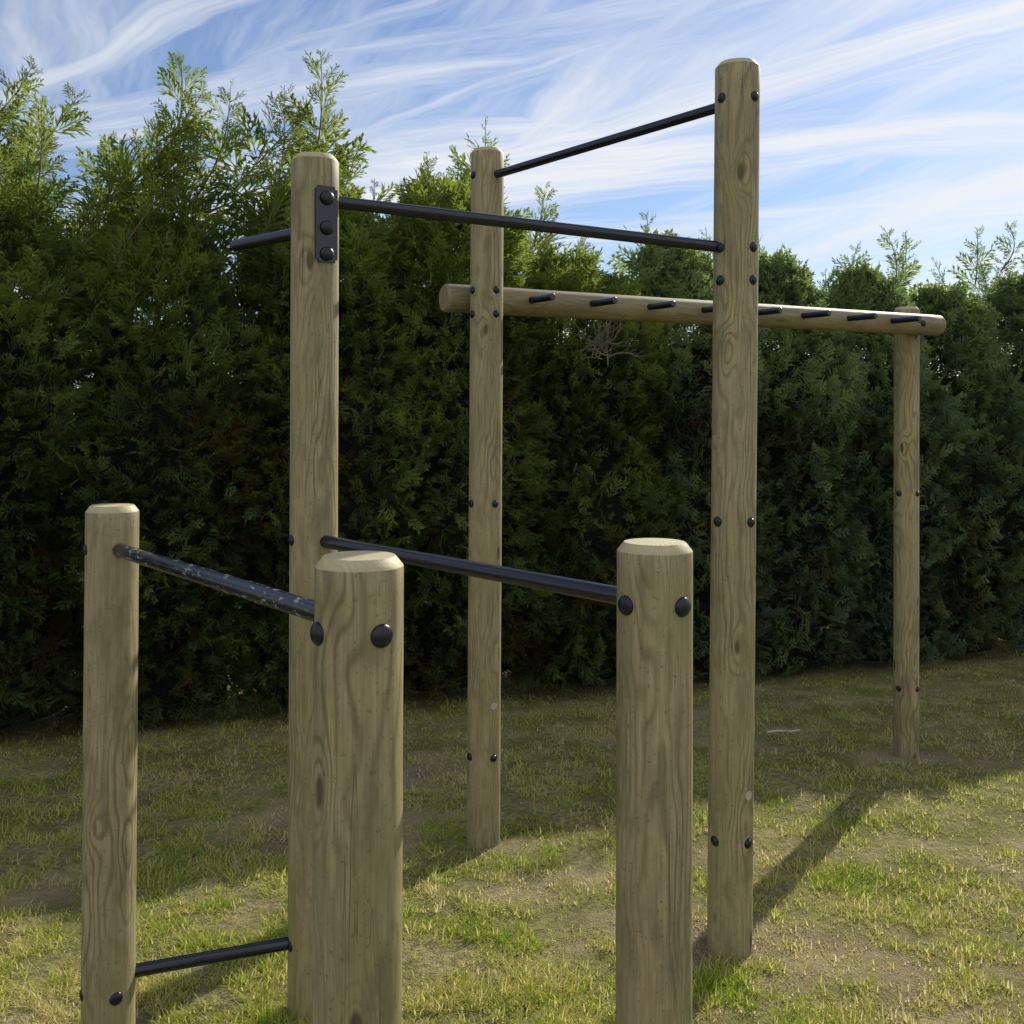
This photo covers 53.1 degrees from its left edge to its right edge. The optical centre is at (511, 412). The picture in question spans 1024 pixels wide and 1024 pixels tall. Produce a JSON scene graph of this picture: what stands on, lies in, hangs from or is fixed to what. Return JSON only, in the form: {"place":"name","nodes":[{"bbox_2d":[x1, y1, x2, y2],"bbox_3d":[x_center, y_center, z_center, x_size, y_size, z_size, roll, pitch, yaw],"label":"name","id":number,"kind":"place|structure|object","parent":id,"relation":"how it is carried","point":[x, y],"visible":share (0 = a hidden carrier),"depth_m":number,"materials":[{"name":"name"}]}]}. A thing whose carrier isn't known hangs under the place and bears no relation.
{"place":"outdoors","nodes":[
{"label":"outdoors","id":0,"kind":"place"},
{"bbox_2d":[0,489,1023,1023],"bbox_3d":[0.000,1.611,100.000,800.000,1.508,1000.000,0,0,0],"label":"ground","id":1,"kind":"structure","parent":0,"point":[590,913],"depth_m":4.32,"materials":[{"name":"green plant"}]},
{"bbox_2d":[0,54,114,728],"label":"conifer tree","id":2,"kind":"object","parent":1,"relation":"on","point":[32,251],"visible":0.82,"depth_m":5.97,"materials":[{"name":"green plant"}]},
{"bbox_2d":[0,51,287,734],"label":"conifer tree","id":3,"kind":"object","parent":1,"relation":"on","point":[165,447],"visible":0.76,"depth_m":6.30,"materials":[{"name":"green plant"}]},
{"bbox_2d":[198,49,453,721],"bbox_3d":[-1.401,-0.230,7.143,1.832,4.710,2.318,0,0,-32],"label":"conifer tree","id":4,"kind":"object","parent":1,"relation":"on","point":[369,488],"visible":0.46,"depth_m":6.65,"materials":[{"name":"green plant"}]},
{"bbox_2d":[289,115,575,704],"bbox_3d":[-0.581,-0.079,7.595,2.264,4.464,2.044,0,0,33],"label":"conifer tree","id":5,"kind":"object","parent":1,"relation":"on","point":[436,621],"visible":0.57,"depth_m":6.99,"materials":[{"name":"green plant"}]},
{"bbox_2d":[79,58,945,1023],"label":"calisthenics frame","id":6,"kind":"object","parent":1,"relation":"on","point":[341,602],"visible":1,"depth_m":2.73,"materials":[{"name":"brown wood"}]},
{"bbox_2d":[468,181,689,696],"bbox_3d":[0.376,0.187,7.960,1.826,4.013,2.167,0,0,-20],"label":"conifer tree","id":7,"kind":"object","parent":1,"relation":"on","point":[583,389],"visible":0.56,"depth_m":7.35,"materials":[{"name":"green plant"}]},
{"bbox_2d":[581,211,794,680],"bbox_3d":[1.264,0.313,8.384,1.880,3.819,2.045,0,0,0],"label":"cypress tree","id":8,"kind":"object","parent":1,"relation":"on","point":[685,445],"visible":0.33,"depth_m":7.75,"materials":[{"name":"green plant"}]},
{"bbox_2d":[766,729,799,733],"bbox_3d":[1.610,1.890,6.064,0.203,0.032,0.053,0,0,0],"label":"stick","id":9,"kind":"object","parent":1,"relation":"on","point":[782,731],"visible":1,"depth_m":6.07,"materials":[{"name":"grey wood"}]},
{"bbox_2d":[682,235,887,678],"bbox_3d":[2.140,0.358,8.712,1.664,3.790,2.040,0,0,-35],"label":"cypress tree","id":10,"kind":"object","parent":1,"relation":"on","point":[807,425],"visible":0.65,"depth_m":8.11,"materials":[{"name":"green plant"}]},
{"bbox_2d":[779,226,978,665],"bbox_3d":[3.028,0.340,9.058,1.717,3.902,2.028,0,0,-30],"label":"cypress tree","id":11,"kind":"object","parent":1,"relation":"on","point":[864,286],"visible":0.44,"depth_m":8.52,"materials":[{"name":"green plant"}]},
{"bbox_2d":[884,231,1023,655],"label":"cypress tree","id":12,"kind":"object","parent":1,"relation":"on","point":[989,497],"visible":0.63,"depth_m":8.91,"materials":[{"name":"green plant"}]},
{"bbox_2d":[946,220,1023,645],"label":"cypress tree","id":13,"kind":"object","parent":1,"relation":"on","point":[1005,298],"visible":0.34,"depth_m":9.71,"materials":[{"name":"green plant"}]},
{"bbox_2d":[0,0,1023,387],"label":"sky","id":14,"kind":"structure","parent":0,"point":[898,115],"materials":[{"name":"blue"}]}
]}

